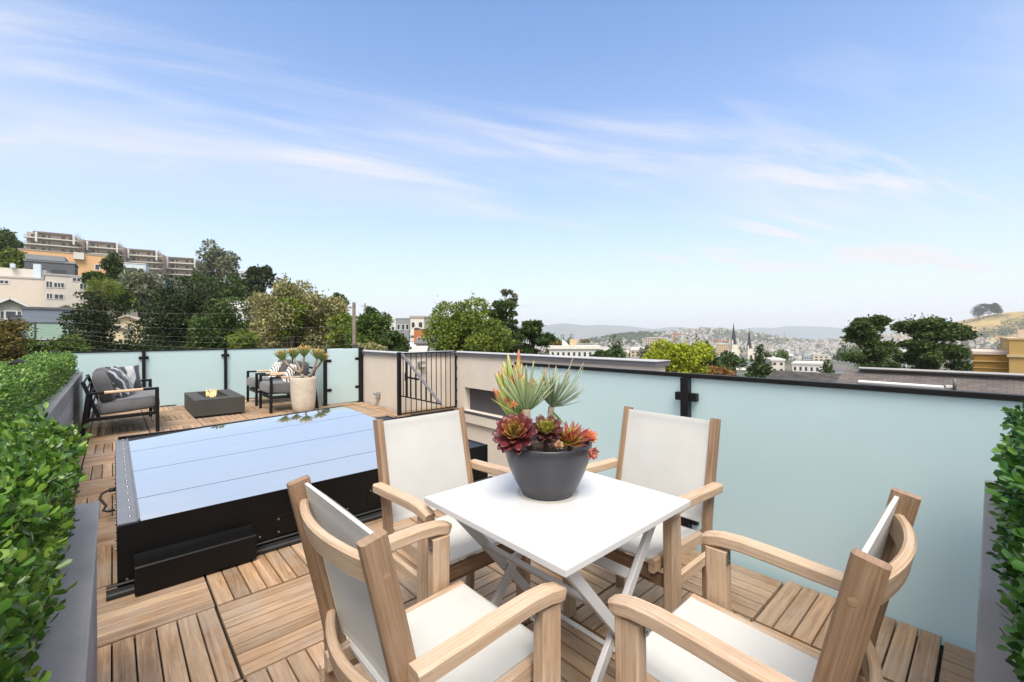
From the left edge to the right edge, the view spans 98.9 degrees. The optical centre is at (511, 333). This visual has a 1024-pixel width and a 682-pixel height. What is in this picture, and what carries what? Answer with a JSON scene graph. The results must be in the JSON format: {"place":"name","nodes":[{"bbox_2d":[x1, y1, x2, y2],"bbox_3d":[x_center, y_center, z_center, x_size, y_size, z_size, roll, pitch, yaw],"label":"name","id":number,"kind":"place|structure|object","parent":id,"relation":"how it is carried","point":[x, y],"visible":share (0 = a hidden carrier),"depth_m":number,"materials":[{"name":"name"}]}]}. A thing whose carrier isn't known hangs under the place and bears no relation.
{"place":"outdoors","nodes":[
{"label":"outdoors","id":0,"kind":"place"},
{"bbox_2d":[0,0,1023,329],"label":"sky","id":1,"kind":"structure","parent":0,"point":[650,164],"materials":[{"name":"blue"}]},
{"bbox_2d":[87,278,998,406],"bbox_3d":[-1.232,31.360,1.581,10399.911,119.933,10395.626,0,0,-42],"label":"ground","id":2,"kind":"structure","parent":0,"point":[839,367],"depth_m":376.19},
{"bbox_2d":[0,227,26,250],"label":"tree","id":3,"kind":"object","parent":2,"relation":"on","point":[8,238],"visible":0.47,"depth_m":147.85,"materials":[{"name":"green plant"}]},
{"bbox_2d":[0,246,27,268],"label":"tree","id":4,"kind":"object","parent":2,"relation":"on","point":[8,256],"visible":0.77,"depth_m":111.02,"materials":[{"name":"green plant"}]},
{"bbox_2d":[0,297,32,323],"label":"house","id":5,"kind":"structure","parent":2,"relation":"on","point":[10,306],"depth_m":56.87,"materials":[{"name":"grey"}]},
{"bbox_2d":[0,316,41,362],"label":"tree","id":6,"kind":"object","parent":2,"relation":"on","point":[11,339],"visible":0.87,"depth_m":25.96,"materials":[{"name":"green plant"}]},
{"bbox_2d":[0,263,52,306],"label":"apartment block","id":7,"kind":"structure","parent":2,"relation":"on","point":[26,286],"depth_m":84.98,"materials":[{"name":"beige"}]},
{"bbox_2d":[20,306,75,342],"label":"modern house","id":8,"kind":"structure","parent":2,"relation":"on","point":[43,318],"depth_m":47.18,"materials":[{"name":"grey stone"}]},
{"bbox_2d":[34,322,65,338],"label":"window","id":9,"kind":"structure","parent":8,"relation":"in","point":[52,331],"depth_m":47.38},
{"bbox_2d":[21,336,75,354],"bbox_3d":[-32.502,6.313,29.921,3.656,12.601,3.373,0,0,0],"label":"tree","id":10,"kind":"object","parent":2,"relation":"on","point":[37,346],"visible":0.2,"depth_m":30.05,"materials":[{"name":"green plant"}]},
{"bbox_2d":[23,254,78,274],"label":"modern house","id":11,"kind":"structure","parent":2,"relation":"on","point":[57,265],"depth_m":107.02,"materials":[{"name":"grey stone"}]},
{"bbox_2d":[17,248,106,281],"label":"apartment block","id":12,"kind":"structure","parent":2,"relation":"on","point":[86,263],"depth_m":129.94,"materials":[{"name":"beige"}]},
{"bbox_2d":[43,273,89,339],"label":"apartment block","id":13,"kind":"structure","parent":2,"relation":"on","point":[60,290],"depth_m":78.55,"materials":[{"name":"paint"}]},
{"bbox_2d":[46,333,92,351],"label":"tree","id":14,"kind":"object","parent":2,"relation":"on","point":[80,346],"visible":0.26,"depth_m":31.09,"materials":[{"name":"green plant"}]},
{"bbox_2d":[55,290,125,412],"bbox_3d":[-34.498,4.443,36.251,4.080,16.095,4.266,0,0,20],"label":"conifer","id":15,"kind":"object","parent":2,"relation":"on","point":[95,317],"visible":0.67,"depth_m":35.57,"materials":[{"name":"green plant"}]},
{"bbox_2d":[80,271,107,290],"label":"tree","id":16,"kind":"object","parent":2,"relation":"on","point":[85,276],"visible":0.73,"depth_m":77.15,"materials":[{"name":"green plant"}]},
{"bbox_2d":[81,275,122,313],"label":"tree","id":17,"kind":"object","parent":2,"relation":"on","point":[99,285],"visible":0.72,"depth_m":73.65,"materials":[{"name":"green plant"}]},
{"bbox_2d":[23,231,202,278],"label":"condominium","id":18,"kind":"structure","parent":2,"relation":"on","point":[158,263],"depth_m":166.21,"materials":[{"name":"beige"}]},
{"bbox_2d":[99,252,126,282],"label":"tree","id":19,"kind":"object","parent":2,"relation":"on","point":[112,264],"visible":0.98,"depth_m":116.04,"materials":[{"name":"green plant"}]},
{"bbox_2d":[100,324,133,344],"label":"house","id":20,"kind":"structure","parent":2,"relation":"on","point":[122,329],"depth_m":54.21,"materials":[{"name":"beige"}]},
{"bbox_2d":[109,286,139,316],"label":"tree","id":21,"kind":"object","parent":2,"relation":"on","point":[126,300],"visible":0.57,"depth_m":79.38,"materials":[{"name":"green plant"}]},
{"bbox_2d":[111,315,156,345],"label":"house","id":22,"kind":"structure","parent":2,"relation":"on","point":[124,319],"depth_m":59.44,"materials":[{"name":"beige"}]},
{"bbox_2d":[123,262,149,272],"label":"house","id":23,"kind":"structure","parent":2,"relation":"on","point":[144,267],"depth_m":139.85,"materials":[{"name":"concrete"}]},
{"bbox_2d":[114,267,166,317],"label":"tree","id":24,"kind":"object","parent":2,"relation":"on","point":[138,283],"visible":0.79,"depth_m":82.58,"materials":[{"name":"green plant"}]},
{"bbox_2d":[113,334,171,350],"bbox_3d":[-34.740,6.163,39.924,6.039,12.475,6.127,0,0,27],"label":"conifer","id":25,"kind":"object","parent":2,"relation":"on","point":[141,345],"visible":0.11,"depth_m":39.87,"materials":[{"name":"green plant"}]},
{"bbox_2d":[123,286,202,406],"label":"conifer","id":26,"kind":"object","parent":2,"relation":"on","point":[165,333],"visible":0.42,"depth_m":43.76,"materials":[{"name":"green plant"}]},
{"bbox_2d":[144,273,231,349],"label":"conifer","id":27,"kind":"object","parent":2,"relation":"on","point":[193,297],"visible":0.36,"depth_m":44.47,"materials":[{"name":"green plant"}]},
{"bbox_2d":[176,271,225,305],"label":"tree","id":28,"kind":"object","parent":2,"relation":"on","point":[193,276],"visible":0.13,"depth_m":98.26,"materials":[{"name":"green plant"}]},
{"bbox_2d":[180,293,252,348],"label":"tree","id":29,"kind":"object","parent":2,"relation":"on","point":[219,325],"visible":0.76,"depth_m":41.11,"materials":[{"name":"green plant"}]},
{"bbox_2d":[192,238,241,282],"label":"tree","id":30,"kind":"object","parent":2,"relation":"on","point":[219,260],"visible":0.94,"depth_m":168.93,"materials":[{"name":"green plant"}]},
{"bbox_2d":[207,274,250,299],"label":"tree","id":31,"kind":"object","parent":2,"relation":"on","point":[232,288],"visible":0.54,"depth_m":96.70,"materials":[{"name":"green plant"}]},
{"bbox_2d":[224,329,261,398],"bbox_3d":[-23.186,6.079,37.955,3.030,13.038,2.738,0,0,44],"label":"tree","id":32,"kind":"object","parent":2,"relation":"on","point":[243,339],"visible":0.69,"depth_m":37.55,"materials":[{"name":"green plant"}]},
{"bbox_2d":[241,264,276,330],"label":"tree","id":33,"kind":"object","parent":2,"relation":"on","point":[257,279],"visible":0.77,"depth_m":122.49,"materials":[{"name":"green plant"}]},
{"bbox_2d":[274,297,309,346],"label":"tree","id":34,"kind":"object","parent":2,"relation":"on","point":[289,331],"visible":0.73,"depth_m":41.69,"materials":[{"name":"green plant"}]},
{"bbox_2d":[241,272,351,349],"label":"tree","id":35,"kind":"object","parent":2,"relation":"on","point":[322,310],"visible":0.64,"depth_m":42.70,"materials":[{"name":"green plant"}]},
{"bbox_2d":[324,313,357,348],"bbox_3d":[-15.116,5.305,40.144,4.154,14.642,4.120,0,0,0],"label":"tree","id":36,"kind":"object","parent":2,"relation":"on","point":[342,321],"visible":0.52,"depth_m":39.30,"materials":[{"name":"green plant"}]},
{"bbox_2d":[351,302,357,348],"bbox_3d":[-11.136,5.065,30.989,0.600,14.594,0.330,0,0,-42],"label":"utility pole","id":37,"kind":"object","parent":2,"relation":"on","point":[353,344],"visible":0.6,"depth_m":30.91,"materials":[{"name":"wood"}]},
{"bbox_2d":[340,309,394,348],"bbox_3d":[-12.028,5.250,37.997,5.210,14.780,4.622,0,0,0],"label":"tree","id":38,"kind":"object","parent":2,"relation":"on","point":[368,326],"visible":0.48,"depth_m":37.09,"materials":[{"name":"green plant"}]},
{"bbox_2d":[356,341,387,350],"bbox_3d":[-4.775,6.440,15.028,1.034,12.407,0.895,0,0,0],"label":"shrub","id":39,"kind":"object","parent":2,"relation":"on","point":[369,345],"visible":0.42,"depth_m":14.87,"materials":[{"name":"green plant"}]},
{"bbox_2d":[378,330,411,351],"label":"tree","id":40,"kind":"object","parent":2,"relation":"on","point":[394,340],"visible":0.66,"depth_m":35.68,"materials":[{"name":"green plant"}]},
{"bbox_2d":[395,317,409,341],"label":"house","id":41,"kind":"structure","parent":2,"relation":"on","point":[402,325],"depth_m":118.15,"materials":[{"name":"paint"}]},
{"bbox_2d":[408,346,428,351],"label":"house","id":42,"kind":"structure","parent":2,"relation":"on","point":[419,348],"depth_m":52.59,"materials":[{"name":"concrete"}]},
{"bbox_2d":[409,316,430,341],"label":"house","id":43,"kind":"structure","parent":2,"relation":"on","point":[417,322],"depth_m":116.03,"materials":[{"name":"beige"}]},
{"bbox_2d":[420,291,492,351],"bbox_3d":[-4.323,4.669,34.728,5.784,15.938,5.966,0,0,0],"label":"tree","id":44,"kind":"object","parent":2,"relation":"on","point":[453,331],"visible":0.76,"depth_m":33.20,"materials":[{"name":"green plant"}]},
{"bbox_2d":[461,314,515,352],"bbox_3d":[-1.720,5.553,32.863,3.918,14.152,4.079,0,0,30],"label":"tree","id":45,"kind":"object","parent":2,"relation":"on","point":[492,334],"visible":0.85,"depth_m":32.20,"materials":[{"name":"green plant"}]},
{"bbox_2d":[483,298,524,352],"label":"tree","id":46,"kind":"object","parent":2,"relation":"on","point":[502,306],"visible":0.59,"depth_m":45.31,"materials":[{"name":"green plant"}]},
{"bbox_2d":[500,289,517,336],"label":"conifer","id":47,"kind":"object","parent":2,"relation":"on","point":[506,293],"visible":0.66,"depth_m":47.85,"materials":[{"name":"green plant"}]},
{"bbox_2d":[512,319,555,354],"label":"tree","id":48,"kind":"object","parent":2,"relation":"on","point":[530,330],"visible":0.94,"depth_m":49.12,"materials":[{"name":"green plant"}]},
{"bbox_2d":[548,339,601,356],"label":"apartment block","id":49,"kind":"structure","parent":2,"relation":"on","point":[572,348],"depth_m":164.29,"materials":[{"name":"white paint"}]},
{"bbox_2d":[591,349,614,357],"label":"tree","id":50,"kind":"object","parent":2,"relation":"on","point":[603,353],"visible":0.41,"depth_m":138.31,"materials":[{"name":"green plant"}]},
{"bbox_2d":[610,340,626,357],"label":"conifer","id":51,"kind":"object","parent":2,"relation":"on","point":[617,351],"visible":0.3,"depth_m":148.96,"materials":[{"name":"green plant"}]},
{"bbox_2d":[578,327,696,345],"bbox_3d":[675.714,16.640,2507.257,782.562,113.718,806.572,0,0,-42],"label":"woods","id":52,"kind":"object","parent":2,"relation":"on","point":[633,334],"visible":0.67,"depth_m":2477.17,"materials":[{"name":"green plant"}]},
{"bbox_2d":[639,337,717,373],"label":"tree","id":53,"kind":"object","parent":2,"relation":"on","point":[683,357],"visible":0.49,"depth_m":40.67,"materials":[{"name":"green plant"}]},
{"bbox_2d":[693,339,725,370],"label":"conifer","id":54,"kind":"object","parent":2,"relation":"on","point":[716,361],"visible":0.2,"depth_m":103.28,"materials":[{"name":"green plant"}]},
{"bbox_2d":[702,364,736,375],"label":"shrub","id":55,"kind":"object","parent":2,"relation":"on","point":[716,370],"visible":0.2,"depth_m":57.25,"materials":[{"name":"orange plant"}]},
{"bbox_2d":[719,349,747,373],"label":"tree","id":56,"kind":"object","parent":2,"relation":"on","point":[731,360],"visible":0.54,"depth_m":112.40,"materials":[{"name":"green plant"}]},
{"bbox_2d":[723,323,754,358],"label":"church","id":57,"kind":"structure","parent":2,"relation":"on","point":[748,351],"depth_m":497.70,"materials":[{"name":"stone"}]},
{"bbox_2d":[744,344,773,377],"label":"conifer","id":58,"kind":"object","parent":2,"relation":"on","point":[757,368],"visible":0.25,"depth_m":79.53,"materials":[{"name":"green plant"}]},
{"bbox_2d":[514,327,1016,357],"bbox_3d":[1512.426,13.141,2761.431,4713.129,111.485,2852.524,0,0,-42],"label":"houses","id":59,"kind":"structure","parent":2,"relation":"on","point":[822,343],"depth_m":1884.23,"materials":[{"name":"paint"}]},
{"bbox_2d":[524,327,1007,353],"bbox_3d":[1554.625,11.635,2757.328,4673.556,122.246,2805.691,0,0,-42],"label":"trees","id":60,"kind":"object","parent":2,"relation":"on","point":[787,339],"visible":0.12,"depth_m":2212.93,"materials":[{"name":"green plant"}]},
{"bbox_2d":[765,357,785,370],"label":"office block","id":61,"kind":"structure","parent":2,"relation":"on","point":[779,363],"depth_m":209.07,"materials":[{"name":"paint"}]},
{"bbox_2d":[766,370,840,381],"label":"house","id":62,"kind":"structure","parent":2,"relation":"on","point":[807,376],"depth_m":10.99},
{"bbox_2d":[791,361,822,372],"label":"office block","id":63,"kind":"structure","parent":2,"relation":"on","point":[807,366],"depth_m":197.38,"materials":[{"name":"white paint"}]},
{"bbox_2d":[811,353,829,360],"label":"house","id":64,"kind":"structure","parent":2,"relation":"on","point":[818,357],"depth_m":465.50,"materials":[{"name":"paint"}]},
{"bbox_2d":[818,359,835,372],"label":"tree","id":65,"kind":"object","parent":2,"relation":"on","point":[826,368],"visible":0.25,"depth_m":84.82,"materials":[{"name":"green plant"}]},
{"bbox_2d":[839,314,907,367],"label":"conifer","id":66,"kind":"object","parent":2,"relation":"on","point":[860,332],"visible":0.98,"depth_m":56.79,"materials":[{"name":"green plant"}]},
{"bbox_2d":[836,367,1023,394],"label":"house","id":67,"kind":"structure","parent":2,"relation":"on","point":[1006,383],"depth_m":6.46,"materials":[{"name":"grey concrete"}]},
{"bbox_2d":[858,380,943,388],"bbox_3d":[5.851,0.768,6.630,0.058,0.066,0.970,0,0,-41],"label":"roof window","id":68,"kind":"structure","parent":67,"relation":"in","point":[859,381],"depth_m":6.59,"materials":[{"name":"white paint"}]},
{"bbox_2d":[889,312,981,370],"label":"conifer","id":69,"kind":"object","parent":2,"relation":"on","point":[928,351],"visible":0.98,"depth_m":58.26,"materials":[{"name":"green plant"}]},
{"bbox_2d":[971,329,1023,373],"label":"apartment block","id":70,"kind":"structure","parent":2,"relation":"on","point":[1007,356],"depth_m":33.03,"materials":[{"name":"yellow"}]},
{"bbox_3d":[-1.633,7.033,4.467,5.590,10.590,12.090,0,0,-42],"label":"house","id":71,"kind":"object","parent":2,"relation":"on","visible":0},
{"bbox_2d":[73,409,943,681],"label":"roof slab","id":72,"kind":"structure","parent":71,"relation":"on","point":[936,678],"depth_m":1.92,"materials":[{"name":"black rubber"}]},
{"bbox_2d":[330,348,670,476],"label":"parapet wall","id":73,"kind":"structure","parent":72,"relation":"on","point":[484,412],"depth_m":7.63,"materials":[{"name":"beige paint"}]},
{"bbox_2d":[70,397,974,681],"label":"deck","id":74,"kind":"structure","parent":72,"relation":"on","point":[268,609],"depth_m":2.07,"materials":[{"name":"brown wood"}]},
{"bbox_2d":[5,372,82,435],"bbox_3d":[-4.700,0.972,4.250,0.503,0.718,7.636,0,0,-42],"label":"planter box","id":75,"kind":"object","parent":74,"relation":"on","point":[64,407],"visible":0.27,"depth_m":4.95,"materials":[{"name":"grey concrete"}]},
{"bbox_2d":[0,350,78,438],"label":"boxwood hedge","id":76,"kind":"object","parent":75,"relation":"in","point":[35,380],"visible":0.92,"depth_m":3.55,"materials":[{"name":"green plant"}]},
{"bbox_2d":[7,501,99,681],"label":"planter box","id":77,"kind":"object","parent":74,"relation":"on","point":[67,650],"visible":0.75,"depth_m":0.97,"materials":[{"name":"grey concrete"}]},
{"bbox_2d":[0,402,92,681],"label":"boxwood hedge","id":78,"kind":"object","parent":77,"relation":"in","point":[41,473],"visible":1,"depth_m":0.83,"materials":[{"name":"green plant"}]},
{"bbox_2d":[80,367,159,440],"bbox_3d":[-5.669,0.925,6.357,0.813,0.851,1.566,0,0,-42],"label":"armchair","id":79,"kind":"object","parent":74,"relation":"on","point":[106,396],"visible":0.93,"depth_m":5.82,"materials":[{"name":"grey fabric"}]},
{"bbox_2d":[104,364,134,397],"bbox_3d":[-5.462,0.682,6.113,0.238,0.503,0.542,0,0,-27],"label":"throw pillow","id":80,"kind":"object","parent":79,"relation":"on","point":[118,377],"visible":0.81,"depth_m":6.01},
{"bbox_2d":[105,365,142,388],"bbox_3d":[-5.978,0.694,6.767,0.188,0.401,0.440,0,0,22],"label":"throw pillow","id":81,"kind":"object","parent":79,"relation":"on","point":[132,373],"visible":0.52,"depth_m":6.83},
{"bbox_2d":[30,347,363,411],"bbox_3d":[-5.496,0.812,8.531,5.098,1.070,1.894,0,0,-16],"label":"glass railing","id":82,"kind":"object","parent":74,"relation":"on","point":[175,375],"visible":0.48,"depth_m":8.39,"materials":[{"name":"glass"}]},
{"bbox_2d":[184,389,244,417],"bbox_3d":[-5.197,1.156,7.631,0.695,0.380,1.310,0,0,-42],"label":"fire pit","id":83,"kind":"object","parent":74,"relation":"on","point":[206,403],"visible":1,"depth_m":7.23,"materials":[{"name":"grey concrete"}]},
{"bbox_2d":[246,359,291,405],"bbox_3d":[-4.730,0.920,8.673,0.813,0.851,0.756,0,0,-42],"label":"armchair","id":84,"kind":"object","parent":74,"relation":"on","point":[253,383],"visible":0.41,"depth_m":8.46,"materials":[{"name":"black metal"}]},
{"bbox_2d":[259,361,318,413],"bbox_3d":[-4.027,0.917,7.886,0.813,0.851,0.756,0,0,-42],"label":"armchair","id":85,"kind":"object","parent":74,"relation":"on","point":[270,388],"visible":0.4,"depth_m":7.58,"materials":[{"name":"black metal"}]},
{"bbox_2d":[282,364,296,381],"bbox_3d":[-4.035,0.740,7.954,0.360,0.380,0.209,0,0,41],"label":"throw pillow","id":86,"kind":"object","parent":85,"relation":"on","point":[289,371],"visible":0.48,"depth_m":7.87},
{"bbox_2d":[99,406,492,601],"bbox_3d":[-1.950,1.120,3.945,2.580,0.419,2.663,0,0,-42],"label":"skylight","id":87,"kind":"object","parent":74,"relation":"on","point":[192,503],"visible":0.83,"depth_m":2.99,"materials":[{"name":"black metal"}]},
{"bbox_2d":[290,376,316,412],"bbox_3d":[-3.567,1.038,7.493,0.414,0.600,0.414,0,0,-42],"label":"concrete planter","id":88,"kind":"object","parent":74,"relation":"on","point":[303,393],"visible":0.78,"depth_m":7.33,"materials":[{"name":"beige concrete"}]},
{"bbox_2d":[274,344,329,377],"bbox_3d":[-3.610,0.483,7.532,0.886,0.603,0.459,0,0,-2],"label":"candelabra aloe","id":89,"kind":"object","parent":88,"relation":"on","point":[317,354],"visible":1,"depth_m":7.47,"materials":[{"name":"green plant"}]},
{"bbox_2d":[286,475,566,681],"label":"dining chair","id":90,"kind":"object","parent":74,"relation":"on","point":[458,631],"visible":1,"depth_m":1.12,"materials":[{"name":"brown wood"}]},
{"bbox_2d":[397,351,456,415],"bbox_3d":[-1.430,0.812,7.511,1.156,1.030,0.055,0,0,-42],"label":"iron railing","id":91,"kind":"object","parent":74,"relation":"on","point":[399,405],"visible":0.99,"depth_m":7.41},
{"bbox_2d":[401,354,441,404],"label":"stair railing","id":92,"kind":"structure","parent":91,"relation":"attached to","point":[421,379],"depth_m":6.82,"materials":[{"name":"grey metal"}]},
{"bbox_2d":[373,407,530,623],"bbox_3d":[-0.285,0.856,2.011,0.577,0.932,0.568,0,0,-42],"label":"dining chair","id":93,"kind":"object","parent":74,"relation":"on","point":[420,458],"visible":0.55,"depth_m":2.05,"materials":[{"name":"fabric"}]},
{"bbox_2d":[424,471,690,681],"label":"folding table","id":94,"kind":"object","parent":74,"relation":"on","point":[594,518],"visible":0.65,"depth_m":1.49,"materials":[{"name":"metal"}]},
{"bbox_2d":[505,435,591,500],"bbox_3d":[0.137,0.510,1.689,0.340,0.198,0.340,0,0,-42],"label":"planter bowl","id":95,"kind":"object","parent":94,"relation":"on","point":[539,473],"visible":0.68,"depth_m":1.56,"materials":[{"name":"grey ceramic"}]},
{"bbox_2d":[491,350,534,435],"bbox_3d":[0.009,0.255,1.686,0.174,0.385,0.109,0,0,2],"label":"succulent","id":96,"kind":"object","parent":95,"relation":"in","point":[502,398],"visible":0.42,"depth_m":1.71,"materials":[{"name":"green plant"}]},
{"bbox_2d":[492,411,537,454],"bbox_3d":[0.007,0.369,1.555,0.122,0.175,0.161,0,0,-70],"label":"aeonium","id":97,"kind":"object","parent":95,"relation":"in","point":[519,425],"visible":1,"depth_m":1.55,"materials":[{"name":"red plant"}]},
{"bbox_2d":[498,356,587,449],"bbox_3d":[0.121,0.265,1.659,0.348,0.358,0.183,0,0,-3],"label":"fan aloe","id":98,"kind":"object","parent":95,"relation":"in","point":[528,399],"visible":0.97,"depth_m":1.65,"materials":[{"name":"green plant"}]},
{"bbox_2d":[532,414,562,451],"bbox_3d":[0.124,0.371,1.584,0.122,0.152,0.111,0,0,-18],"label":"aeonium","id":99,"kind":"object","parent":95,"relation":"in","point":[547,428],"visible":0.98,"depth_m":1.58,"materials":[{"name":"green plant"}]},
{"bbox_2d":[552,419,592,450],"bbox_3d":[0.208,0.382,1.577,0.160,0.129,0.149,0,0,-42],"label":"agave","id":100,"kind":"object","parent":95,"relation":"in","point":[573,435],"visible":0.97,"depth_m":1.58,"materials":[{"name":"red plant"}]},
{"bbox_2d":[583,428,597,446],"bbox_3d":[0.290,0.405,1.641,0.057,0.098,0.066,0,0,24],"label":"echeveria","id":101,"kind":"object","parent":95,"relation":"in","point":[591,434],"visible":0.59,"depth_m":1.65,"materials":[{"name":"orange plant"}]},
{"bbox_2d":[587,447,599,459],"bbox_3d":[0.285,0.430,1.590,0.052,0.052,0.068,0,0,-28],"label":"echeveria","id":102,"kind":"object","parent":95,"relation":"in","point":[593,452],"visible":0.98,"depth_m":1.57,"materials":[{"name":"pink plant"}]},
{"bbox_2d":[562,406,722,617],"bbox_3d":[0.602,0.852,2.019,0.568,0.932,0.577,0,0,-42],"label":"dining chair","id":103,"kind":"object","parent":74,"relation":"on","point":[675,455],"visible":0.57,"depth_m":2.02,"materials":[{"name":"fabric"}]},
{"bbox_2d":[608,487,921,681],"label":"dining chair","id":104,"kind":"object","parent":74,"relation":"on","point":[711,637],"visible":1,"depth_m":1.07,"materials":[{"name":"brown wood"}]},
{"bbox_2d":[512,362,1023,651],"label":"glass railing","id":105,"kind":"object","parent":74,"relation":"on","point":[815,471],"visible":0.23,"depth_m":2.18,"materials":[{"name":"glass"}]},
{"bbox_2d":[974,480,1023,681],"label":"planter box","id":106,"kind":"object","parent":74,"relation":"on","point":[992,664],"visible":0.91,"depth_m":0.91,"materials":[{"name":"grey concrete"}]},
{"bbox_2d":[984,401,1023,681],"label":"boxwood hedge","id":107,"kind":"object","parent":106,"relation":"in","point":[1009,500],"visible":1,"depth_m":0.83,"materials":[{"name":"green plant"}]},
{"bbox_2d":[514,323,901,337],"bbox_3d":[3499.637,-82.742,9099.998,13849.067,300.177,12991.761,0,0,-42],"label":"hills","id":108,"kind":"structure","parent":0,"point":[581,331],"depth_m":8767.99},
{"bbox_2d":[896,311,1023,341],"bbox_3d":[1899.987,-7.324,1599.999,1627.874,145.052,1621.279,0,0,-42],"label":"grass hill","id":109,"kind":"structure","parent":0,"point":[990,321],"depth_m":1497.87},
{"bbox_2d":[974,315,1023,337],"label":"hillside woods","id":110,"kind":"object","parent":109,"relation":"on","point":[1002,330],"visible":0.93,"depth_m":1395.25,"materials":[{"name":"plant"}]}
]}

